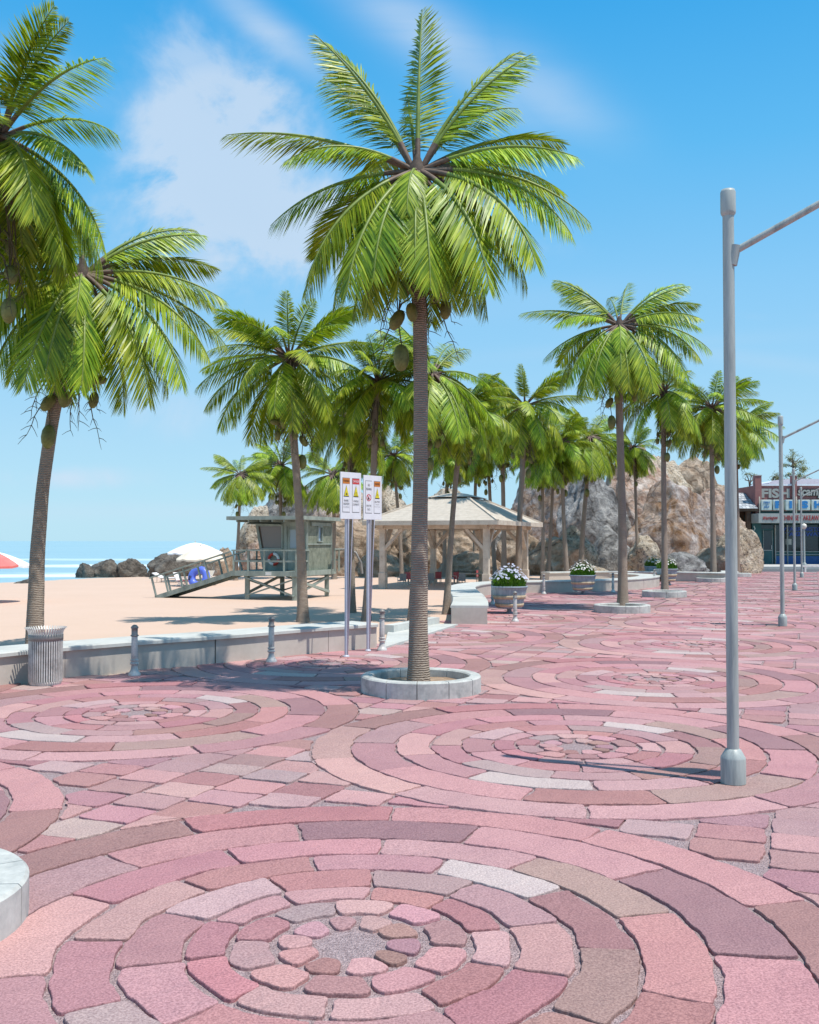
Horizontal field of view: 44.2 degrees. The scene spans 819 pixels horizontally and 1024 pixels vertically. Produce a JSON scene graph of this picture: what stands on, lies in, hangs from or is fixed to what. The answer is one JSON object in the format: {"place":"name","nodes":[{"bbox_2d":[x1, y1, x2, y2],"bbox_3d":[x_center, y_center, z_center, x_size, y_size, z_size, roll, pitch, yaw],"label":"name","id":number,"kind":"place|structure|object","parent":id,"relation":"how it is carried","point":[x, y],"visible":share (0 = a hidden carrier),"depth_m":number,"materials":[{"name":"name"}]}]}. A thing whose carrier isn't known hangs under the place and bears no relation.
{"place":"outdoors","nodes":[
{"label":"outdoors","id":0,"kind":"place"},
{"bbox_2d":[0,541,238,582],"bbox_3d":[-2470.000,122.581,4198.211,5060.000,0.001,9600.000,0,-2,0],"label":"sea water","id":1,"kind":"structure","parent":0,"point":[64,560],"depth_m":226.69,"materials":[{"name":"liquid"}]},
{"bbox_2d":[0,575,539,684],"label":"beach sand ground","id":2,"kind":"structure","parent":0,"point":[88,608],"depth_m":34.30,"materials":[{"name":"sand"}]},
{"bbox_2d":[0,553,28,568],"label":"beach umbrella","id":3,"kind":"object","parent":2,"relation":"on","point":[8,561],"visible":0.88,"depth_m":35.99,"materials":[{"name":"pink fabric"}]},
{"bbox_2d":[0,0,121,323],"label":"coconut palm","id":4,"kind":"object","parent":2,"relation":"on","point":[36,193],"visible":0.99,"depth_m":16.67,"materials":[{"name":"green plant"}]},
{"bbox_2d":[75,563,93,577],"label":"boulder","id":5,"kind":"object","parent":2,"relation":"on","point":[84,570],"visible":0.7,"depth_m":71.62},
{"bbox_2d":[91,559,118,577],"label":"boulder","id":6,"kind":"object","parent":2,"relation":"on","point":[106,569],"visible":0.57,"depth_m":72.15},
{"bbox_2d":[0,189,228,643],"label":"coconut palm","id":7,"kind":"object","parent":2,"relation":"on","point":[69,327],"visible":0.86,"depth_m":18.76,"materials":[{"name":"green plant"}]},
{"bbox_2d":[116,558,147,576],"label":"boulder","id":8,"kind":"object","parent":2,"relation":"on","point":[129,567],"visible":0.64,"depth_m":72.44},
{"bbox_2d":[147,553,199,576],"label":"boulder","id":9,"kind":"object","parent":2,"relation":"on","point":[162,563],"visible":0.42,"depth_m":70.23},
{"bbox_2d":[0,621,377,684],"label":"sea wall","id":10,"kind":"structure","parent":2,"relation":"on","point":[104,656],"depth_m":17.85,"materials":[{"name":"concrete"}]},
{"bbox_2d":[167,541,222,565],"bbox_3d":[-11.900,2.859,55.941,3.007,2.480,3.007,0,-2,-11],"label":"beach umbrella","id":11,"kind":"object","parent":2,"relation":"on","point":[181,550],"visible":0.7,"depth_m":55.34,"materials":[{"name":"white fabric"}]},
{"bbox_2d":[188,566,209,583],"bbox_3d":[-9.918,3.088,47.496,1.100,1.100,0.360,0,-14,14],"label":"swim ring","id":12,"kind":"object","parent":2,"relation":"on","point":[193,573],"visible":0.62,"depth_m":47.40,"materials":[{"name":"blue plastic"}]},
{"bbox_2d":[176,545,223,564],"bbox_3d":[-10.350,2.748,49.942,2.369,2.260,2.369,0,-2,-11],"label":"beach umbrella","id":13,"kind":"object","parent":2,"relation":"on","point":[200,553],"visible":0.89,"depth_m":49.26,"materials":[{"name":"beige fabric"}]},
{"bbox_2d":[211,547,238,575],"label":"boulder","id":14,"kind":"object","parent":2,"relation":"on","point":[216,567],"visible":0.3,"depth_m":67.34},
{"bbox_2d":[200,454,275,580],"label":"coconut palm","id":15,"kind":"object","parent":2,"relation":"on","point":[239,491],"visible":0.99,"depth_m":56.51,"materials":[{"name":"green plant"}]},
{"bbox_2d":[239,541,262,569],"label":"boulder","id":16,"kind":"object","parent":2,"relation":"on","point":[255,545],"visible":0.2,"depth_m":65.40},
{"bbox_2d":[239,506,268,570],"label":"boulder","id":17,"kind":"object","parent":2,"relation":"on","point":[248,534],"visible":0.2,"depth_m":71.57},
{"bbox_2d":[149,516,362,600],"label":"lifeguard tower","id":18,"kind":"structure","parent":2,"relation":"on","point":[277,534],"depth_m":39.06,"materials":[{"name":"grey wood"}]},
{"bbox_2d":[257,525,282,548],"bbox_3d":[-5.417,0.978,39.134,1.133,0.950,0.104,-1,-2,19],"label":"window","id":19,"kind":"structure","parent":18,"relation":"in","point":[270,536],"depth_m":39.16,"materials":[{"name":"grey glass"}]},
{"bbox_2d":[268,551,279,565],"bbox_3d":[-5.241,1.798,38.978,0.510,0.562,0.152,-1,-2,19],"label":"life ring","id":20,"kind":"object","parent":18,"relation":"hanging from","point":[276,555],"visible":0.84,"depth_m":38.91,"materials":[{"name":"red paint"}]},
{"bbox_2d":[287,527,295,569],"bbox_3d":[-4.463,1.404,38.822,0.540,1.670,0.081,-1,-2,19],"label":"door","id":21,"kind":"structure","parent":18,"relation":"in","point":[291,531],"depth_m":38.85,"materials":[{"name":"grey wood"}]},
{"bbox_2d":[317,526,322,541],"bbox_3d":[-3.543,0.876,39.751,0.117,0.630,0.497,-1,-2,19],"label":"window","id":22,"kind":"structure","parent":18,"relation":"in","point":[318,527],"depth_m":39.85,"materials":[{"name":"grey glass"}]},
{"bbox_2d":[245,439,309,578],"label":"coconut palm","id":23,"kind":"object","parent":2,"relation":"on","point":[280,472],"visible":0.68,"depth_m":59.09,"materials":[{"name":"green plant"}]},
{"bbox_2d":[194,289,387,622],"bbox_3d":[-3.201,-1.405,27.419,5.382,8.956,4.146,0,-2,0],"label":"coconut palm","id":24,"kind":"object","parent":2,"relation":"on","point":[294,396],"visible":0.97,"depth_m":27.46,"materials":[{"name":"green plant"}]},
{"bbox_2d":[264,485,318,515],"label":"boulder","id":25,"kind":"object","parent":2,"relation":"on","point":[269,505],"visible":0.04,"depth_m":74.38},
{"bbox_2d":[300,452,370,578],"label":"coconut palm","id":26,"kind":"object","parent":2,"relation":"on","point":[325,491],"visible":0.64,"depth_m":58.25,"materials":[{"name":"green plant"}]},
{"bbox_2d":[313,508,358,522],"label":"boulder","id":27,"kind":"object","parent":2,"relation":"on","point":[320,514],"visible":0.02,"depth_m":69.16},
{"bbox_2d":[298,378,385,612],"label":"coconut palm","id":28,"kind":"object","parent":2,"relation":"on","point":[352,458],"visible":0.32,"depth_m":31.01,"materials":[{"name":"green plant"}]},
{"bbox_2d":[357,492,362,521],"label":"boulder","id":29,"kind":"object","parent":2,"relation":"on","point":[360,520],"depth_m":78.99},
{"bbox_2d":[329,520,398,575],"bbox_3d":[-3.446,3.384,66.083,4.927,5.922,3.777,1,-2,-32],"label":"boulder","id":30,"kind":"object","parent":2,"relation":"on","point":[360,535],"visible":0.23,"depth_m":64.41,"materials":[{"name":"stone"}]},
{"bbox_2d":[317,333,445,620],"bbox_3d":[-0.670,-0.896,28.061,3.292,7.975,4.281,-1,-2,38],"label":"coconut palm","id":31,"kind":"object","parent":2,"relation":"on","point":[375,411],"visible":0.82,"depth_m":27.76,"materials":[{"name":"green plant"}]},
{"bbox_2d":[355,549,410,576],"bbox_3d":[-1.807,3.610,63.406,3.423,2.548,2.792,2,-2,-44],"label":"boulder","id":32,"kind":"object","parent":2,"relation":"on","point":[393,568],"visible":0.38,"depth_m":62.58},
{"bbox_2d":[366,432,412,576],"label":"coconut palm","id":33,"kind":"object","parent":2,"relation":"on","point":[396,477],"visible":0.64,"depth_m":60.49,"materials":[{"name":"green plant"}]},
{"bbox_2d":[375,486,405,529],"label":"boulder","id":34,"kind":"object","parent":2,"relation":"on","point":[388,502],"visible":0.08,"depth_m":80.98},
{"bbox_2d":[392,529,441,572],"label":"boulder","id":35,"kind":"object","parent":2,"relation":"on","point":[406,540],"visible":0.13,"depth_m":65.77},
{"bbox_2d":[385,617,457,647],"bbox_3d":[-0.147,2.824,23.565,1.099,0.300,6.054,-1,-2,17],"label":"concrete step","id":36,"kind":"object","parent":2,"relation":"on","point":[397,633],"visible":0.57,"depth_m":24.04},
{"bbox_2d":[360,317,497,620],"bbox_3d":[0.383,-1.076,28.235,4.780,8.344,3.525,1,-2,-41],"label":"coconut palm","id":37,"kind":"object","parent":2,"relation":"on","point":[448,395],"visible":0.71,"depth_m":27.65,"materials":[{"name":"green plant"}]},
{"bbox_2d":[433,488,460,495],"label":"boulder","id":38,"kind":"object","parent":2,"relation":"on","point":[442,491],"visible":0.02,"depth_m":83.56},
{"bbox_2d":[428,449,472,576],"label":"coconut palm","id":39,"kind":"object","parent":2,"relation":"on","point":[449,466],"visible":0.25,"depth_m":61.08,"materials":[{"name":"green plant"}]},
{"bbox_2d":[362,493,542,588],"bbox_3d":[2.360,1.421,49.382,6.546,4.640,8.628,-1,-2,21],"label":"gazebo","id":40,"kind":"object","parent":2,"relation":"on","point":[484,519],"visible":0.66,"depth_m":46.80,"materials":[{"name":"wood"}]},
{"bbox_2d":[436,531,491,558],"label":"boulder","id":41,"kind":"object","parent":2,"relation":"on","point":[463,542],"visible":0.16,"depth_m":66.52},
{"bbox_2d":[437,551,500,576],"bbox_3d":[3.828,3.740,63.232,4.193,2.656,3.110,0,-2,0],"label":"boulder","id":42,"kind":"object","parent":2,"relation":"on","point":[466,562],"visible":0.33,"depth_m":62.36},
{"bbox_2d":[445,427,496,551],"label":"coconut palm","id":43,"kind":"object","parent":2,"relation":"on","point":[475,494],"visible":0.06,"depth_m":62.78,"materials":[{"name":"green plant"}]},
{"bbox_2d":[430,373,521,614],"bbox_3d":[1.877,-0.559,30.758,3.142,7.454,3.833,0,-2,0],"label":"coconut palm","id":44,"kind":"object","parent":2,"relation":"on","point":[486,394],"visible":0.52,"depth_m":30.25,"materials":[{"name":"green plant"}]},
{"bbox_2d":[464,446,515,577],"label":"coconut palm","id":45,"kind":"object","parent":2,"relation":"on","point":[485,469],"visible":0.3,"depth_m":60.19,"materials":[{"name":"green plant"}]},
{"bbox_2d":[472,407,525,572],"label":"coconut palm","id":46,"kind":"object","parent":2,"relation":"on","point":[502,466],"visible":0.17,"depth_m":58.50,"materials":[{"name":"green plant"}]},
{"bbox_2d":[496,530,538,573],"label":"boulder","id":47,"kind":"object","parent":2,"relation":"on","point":[533,542],"visible":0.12,"depth_m":68.21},
{"bbox_2d":[470,364,595,576],"bbox_3d":[5.371,-1.632,47.850,6.186,10.576,4.447,-1,-2,26],"label":"coconut palm","id":48,"kind":"object","parent":2,"relation":"on","point":[530,442],"visible":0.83,"depth_m":48.00,"materials":[{"name":"green plant"}]},
{"bbox_2d":[511,467,570,541],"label":"boulder","id":49,"kind":"object","parent":2,"relation":"on","point":[531,509],"visible":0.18,"depth_m":84.40,"materials":[{"name":"stone"}]},
{"bbox_2d":[507,438,577,579],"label":"coconut palm","id":50,"kind":"object","parent":2,"relation":"on","point":[541,483],"visible":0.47,"depth_m":57.14,"materials":[{"name":"green plant"}]},
{"bbox_2d":[450,573,659,623],"bbox_3d":[5.264,3.243,40.667,5.801,0.740,28.976,-1,-2,24],"label":"curved concrete bench","id":51,"kind":"object","parent":2,"relation":"on","point":[469,603],"visible":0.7,"depth_m":40.38,"materials":[{"name":"concrete"}]},
{"bbox_2d":[528,536,587,574],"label":"boulder","id":52,"kind":"object","parent":2,"relation":"on","point":[534,561],"visible":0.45,"depth_m":65.35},
{"bbox_2d":[525,412,602,570],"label":"coconut palm","id":53,"kind":"object","parent":2,"relation":"on","point":[573,453],"visible":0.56,"depth_m":57.26,"materials":[{"name":"green plant"}]},
{"bbox_2d":[540,427,593,571],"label":"coconut palm","id":54,"kind":"object","parent":2,"relation":"on","point":[561,458],"visible":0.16,"depth_m":58.51,"materials":[{"name":"green plant"}]},
{"bbox_2d":[559,525,598,566],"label":"boulder","id":55,"kind":"object","parent":2,"relation":"on","point":[573,540],"visible":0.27,"depth_m":66.62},
{"bbox_2d":[548,406,633,563],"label":"coconut palm","id":56,"kind":"object","parent":2,"relation":"on","point":[602,441],"visible":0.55,"depth_m":63.79,"materials":[{"name":"green plant"}]},
{"bbox_2d":[556,466,631,544],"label":"boulder","id":57,"kind":"object","parent":2,"relation":"on","point":[602,508],"visible":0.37,"depth_m":77.07,"materials":[{"name":"stone"}]},
{"bbox_2d":[593,525,629,570],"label":"boulder","id":58,"kind":"object","parent":2,"relation":"on","point":[605,544],"visible":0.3,"depth_m":68.22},
{"bbox_2d":[606,426,659,570],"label":"coconut palm","id":59,"kind":"object","parent":2,"relation":"on","point":[642,464],"visible":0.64,"depth_m":65.24,"materials":[{"name":"green plant"}]},
{"bbox_2d":[605,461,669,525],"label":"boulder","id":60,"kind":"object","parent":2,"relation":"on","point":[645,484],"visible":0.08,"depth_m":84.65,"materials":[{"name":"stone"}]},
{"bbox_2d":[541,571,738,581],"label":"garden wall","id":61,"kind":"structure","parent":2,"relation":"on","point":[680,576],"depth_m":54.86,"materials":[{"name":"concrete"}]},
{"bbox_2d":[627,535,660,570],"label":"boulder","id":62,"kind":"object","parent":2,"relation":"on","point":[647,548],"visible":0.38,"depth_m":65.26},
{"bbox_2d":[637,444,694,492],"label":"boulder","id":63,"kind":"object","parent":2,"relation":"on","point":[674,474],"visible":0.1,"depth_m":92.22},
{"bbox_2d":[627,479,709,555],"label":"boulder","id":64,"kind":"object","parent":2,"relation":"on","point":[688,520],"visible":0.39,"depth_m":74.62,"materials":[{"name":"stone"}]},
{"bbox_2d":[679,456,724,494],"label":"boulder","id":65,"kind":"object","parent":2,"relation":"on","point":[696,476],"visible":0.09,"depth_m":93.08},
{"bbox_2d":[700,488,745,542],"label":"boulder","id":66,"kind":"object","parent":2,"relation":"on","point":[719,510],"visible":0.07,"depth_m":82.57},
{"bbox_2d":[716,527,763,573],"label":"boulder","id":67,"kind":"object","parent":2,"relation":"on","point":[751,556],"visible":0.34,"depth_m":68.28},
{"bbox_2d":[739,493,757,529],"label":"shingle house","id":68,"kind":"structure","parent":2,"relation":"on","point":[747,506],"depth_m":89.14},
{"bbox_2d":[397,574,406,586],"bbox_3d":[-0.363,3.301,48.786,0.367,0.648,0.393,1,-2,-20],"label":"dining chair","id":69,"kind":"object","parent":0,"point":[402,577],"visible":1,"depth_m":48.65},
{"bbox_2d":[0,572,818,1023],"bbox_3d":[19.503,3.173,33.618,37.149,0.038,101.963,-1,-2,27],"label":"plaza paving","id":70,"kind":"structure","parent":0,"point":[78,880],"depth_m":7.73,"materials":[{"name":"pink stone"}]},
{"bbox_2d":[0,848,28,941],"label":"tree ring planter","id":71,"kind":"object","parent":70,"relation":"on","point":[14,889],"visible":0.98,"depth_m":5.78,"materials":[{"name":"concrete"}]},
{"bbox_2d":[24,626,66,685],"bbox_3d":[-5.591,2.207,15.488,0.626,0.872,0.626,0,-2,0],"label":"litter bin","id":72,"kind":"object","parent":70,"relation":"on","point":[45,658],"visible":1,"depth_m":15.29,"materials":[{"name":"metal"}]},
{"bbox_2d":[128,625,140,675],"bbox_3d":[-4.507,2.259,16.519,0.210,0.828,0.209,0,-2,0],"label":"bollard","id":73,"kind":"object","parent":70,"relation":"on","point":[134,662],"visible":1,"depth_m":16.48,"materials":[{"name":"metal"}]},
{"bbox_2d":[265,616,276,661],"bbox_3d":[-2.515,2.311,18.353,0.210,0.828,0.209,0,-2,0],"label":"bollard","id":74,"kind":"object","parent":70,"relation":"on","point":[271,647],"visible":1,"depth_m":18.31,"materials":[{"name":"metal"}]},
{"bbox_2d":[340,472,360,656],"bbox_3d":[-1.161,0.999,19.260,0.134,3.511,0.570,-1,-2,40],"label":"warning sign","id":75,"kind":"object","parent":70,"relation":"on","point":[350,495],"visible":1,"depth_m":19.20,"materials":[{"name":"grey"}]},
{"bbox_2d":[363,475,381,650],"bbox_3d":[-0.779,1.026,20.272,0.134,3.515,0.539,-1,-2,40],"label":"warning sign","id":76,"kind":"object","parent":70,"relation":"on","point":[372,497],"visible":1,"depth_m":20.20,"materials":[{"name":"grey"}]},
{"bbox_2d":[377,609,386,650],"bbox_3d":[-0.553,2.366,20.283,0.210,0.828,0.209,0,-2,0],"label":"bollard","id":77,"kind":"object","parent":70,"relation":"on","point":[381,647],"visible":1,"depth_m":20.24,"materials":[{"name":"metal"}]},
{"bbox_2d":[361,667,480,700],"bbox_3d":[0.169,2.517,14.817,1.760,0.255,1.760,-1,-2,34],"label":"tree ring planter","id":78,"kind":"object","parent":70,"relation":"on","point":[443,683],"visible":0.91,"depth_m":14.18,"materials":[{"name":"concrete"}]},
{"bbox_2d":[219,3,591,682],"bbox_3d":[-0.038,-2.587,15.474,5.583,10.577,3.966,0,-2,0],"label":"coconut palm","id":79,"kind":"object","parent":78,"relation":"in","point":[401,223],"visible":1,"depth_m":14.79,"materials":[{"name":"green plant"}]},
{"bbox_2d":[491,585,527,613],"bbox_3d":[3.038,2.663,30.688,1.108,0.828,1.108,0,-2,0],"label":"flower barrel","id":80,"kind":"object","parent":70,"relation":"on","point":[502,597],"visible":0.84,"depth_m":30.30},
{"bbox_2d":[489,563,528,586],"bbox_3d":[3.033,1.964,30.715,1.212,0.844,1.163,0,-2,0],"label":"daisy bush","id":81,"kind":"object","parent":80,"relation":"in","point":[510,579],"visible":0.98,"depth_m":30.50,"materials":[{"name":"green plant"}]},
{"bbox_2d":[511,591,518,621],"bbox_3d":[2.882,2.573,27.523,0.210,0.828,0.209,0,-2,0],"label":"bollard","id":82,"kind":"object","parent":70,"relation":"on","point":[515,618],"visible":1,"depth_m":27.48,"materials":[{"name":"metal"}]},
{"bbox_2d":[569,575,595,594],"bbox_3d":[7.101,2.978,41.278,1.076,0.804,1.076,0,-2,0],"label":"flower barrel","id":83,"kind":"object","parent":70,"relation":"on","point":[582,583],"visible":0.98,"depth_m":40.90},
{"bbox_2d":[569,560,596,574],"bbox_3d":[7.094,2.300,41.308,1.151,0.829,1.141,0,-2,16],"label":"daisy bush","id":84,"kind":"object","parent":83,"relation":"in","point":[585,570],"visible":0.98,"depth_m":41.08,"materials":[{"name":"green plant"}]},
{"bbox_2d":[594,603,650,613],"bbox_3d":[6.583,2.988,31.232,1.725,0.250,1.725,1,-2,-26],"label":"tree ring planter","id":85,"kind":"object","parent":70,"relation":"on","point":[629,608],"visible":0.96,"depth_m":30.57,"materials":[{"name":"concrete"}]},
{"bbox_2d":[519,280,712,605],"bbox_3d":[6.578,-2.260,32.670,6.134,10.905,4.451,0,-2,0],"label":"coconut palm","id":86,"kind":"object","parent":85,"relation":"in","point":[616,361],"visible":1,"depth_m":31.96,"materials":[{"name":"green plant"}]},
{"bbox_2d":[644,566,655,570],"bbox_3d":[13.747,3.435,56.838,1.043,0.780,1.043,0,-2,0],"label":"flower barrel","id":87,"kind":"object","parent":70,"relation":"on","point":[649,568],"visible":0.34,"depth_m":56.46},
{"bbox_2d":[643,555,659,565],"bbox_3d":[13.747,2.776,56.845,1.106,0.804,1.116,2,-2,-43],"label":"daisy bush","id":88,"kind":"object","parent":87,"relation":"in","point":[652,561],"visible":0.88,"depth_m":56.68,"materials":[{"name":"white plant"}]},
{"bbox_2d":[611,353,701,589],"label":"coconut palm","id":89,"kind":"object","parent":70,"relation":"on","point":[671,409],"visible":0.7,"depth_m":41.16,"materials":[{"name":"green plant"}]},
{"bbox_2d":[642,590,686,597],"bbox_3d":[10.069,3.234,39.847,1.725,0.250,1.725,1,-2,-22],"label":"tree ring planter","id":90,"kind":"object","parent":70,"relation":"on","point":[666,593],"visible":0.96,"depth_m":39.18,"materials":[{"name":"concrete"}]},
{"bbox_2d":[655,568,677,584],"bbox_3d":[12.823,3.228,50.249,1.092,0.816,1.092,0,-2,0],"label":"flower barrel","id":91,"kind":"object","parent":70,"relation":"on","point":[672,574],"visible":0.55,"depth_m":49.86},
{"bbox_2d":[655,556,676,568],"bbox_3d":[12.811,2.539,50.266,1.158,0.841,1.168,-1,-2,31],"label":"daisy bush","id":92,"kind":"object","parent":91,"relation":"in","point":[672,565],"visible":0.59,"depth_m":50.11,"materials":[{"name":"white plant"}]},
{"bbox_2d":[658,552,709,571],"bbox_3d":[16.868,3.719,62.929,3.680,2.482,2.293,0,-2,0],"label":"boulder","id":93,"kind":"object","parent":70,"relation":"on","point":[687,562],"visible":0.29,"depth_m":62.34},
{"bbox_2d":[696,577,724,582],"bbox_3d":[16.266,3.647,54.166,1.672,0.243,1.672,0,-2,-12],"label":"tree ring planter","id":94,"kind":"object","parent":70,"relation":"on","point":[710,580],"visible":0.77,"depth_m":53.42,"materials":[{"name":"concrete"}]},
{"bbox_2d":[659,370,768,571],"bbox_3d":[17.078,-1.920,55.518,6.632,11.529,4.736,0,-2,0],"label":"coconut palm","id":95,"kind":"object","parent":70,"relation":"on","point":[710,423],"visible":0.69,"depth_m":55.81,"materials":[{"name":"green plant"}]},
{"bbox_2d":[696,544,740,571],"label":"boulder","id":96,"kind":"object","parent":70,"relation":"on","point":[703,554],"visible":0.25,"depth_m":66.19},
{"bbox_2d":[699,401,784,572],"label":"coconut palm","id":97,"kind":"object","parent":70,"relation":"on","point":[745,455],"visible":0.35,"depth_m":63.12,"materials":[{"name":"green plant"}]},
{"bbox_2d":[720,188,818,785],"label":"street lamp","id":98,"kind":"object","parent":70,"relation":"on","point":[733,765],"visible":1,"depth_m":9.20,"materials":[{"name":"metal"}]},
{"bbox_2d":[778,416,818,625],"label":"street lamp","id":99,"kind":"object","parent":70,"relation":"on","point":[782,618],"visible":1,"depth_m":26.09,"materials":[{"name":"metal"}]},
{"bbox_2d":[792,468,818,589],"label":"street lamp","id":100,"kind":"object","parent":70,"relation":"on","point":[794,585],"visible":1,"depth_m":45.04,"materials":[{"name":"metal"}]},
{"bbox_2d":[800,487,818,576],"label":"street lamp","id":101,"kind":"object","parent":70,"relation":"on","point":[801,572],"visible":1,"depth_m":60.85,"materials":[{"name":"metal"}]},
{"bbox_2d":[0,0,818,540],"label":"sky","id":102,"kind":"structure","parent":0,"point":[666,106],"materials":[{"name":"blue"}]},
{"bbox_2d":[762,569,818,571],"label":"road","id":103,"kind":"structure","parent":0,"point":[788,570],"depth_m":75.38,"materials":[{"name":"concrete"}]},
{"bbox_2d":[802,523,806,568],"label":"globe lamp","id":104,"kind":"object","parent":103,"relation":"on","point":[804,526],"visible":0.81,"depth_m":73.39,"materials":[{"name":"metal"}]},
{"bbox_2d":[763,564,818,568],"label":"pavement","id":105,"kind":"structure","parent":0,"point":[777,566],"depth_m":80.44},
{"bbox_2d":[739,475,818,563],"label":"takeaway shop","id":106,"kind":"structure","parent":105,"relation":"on","point":[762,496],"depth_m":89.14,"materials":[{"name":"white brick"}]},
{"bbox_2d":[761,525,773,563],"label":"door","id":107,"kind":"structure","parent":106,"relation":"in","point":[767,531],"depth_m":89.07,"materials":[{"name":"teal paint"}]},
{"bbox_2d":[774,525,818,563],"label":"window","id":108,"kind":"structure","parent":106,"relation":"in","point":[811,531],"depth_m":89.18,"materials":[{"name":"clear glass"}]},
{"bbox_3d":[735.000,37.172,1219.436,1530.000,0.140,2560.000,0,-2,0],"label":"dry ground","id":109,"kind":"structure","parent":0,"visible":0},
{"bbox_2d":[783,449,810,478],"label":"tree","id":110,"kind":"object","parent":109,"relation":"on","point":[790,459],"visible":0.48,"depth_m":99.75,"materials":[{"name":"green plant"}]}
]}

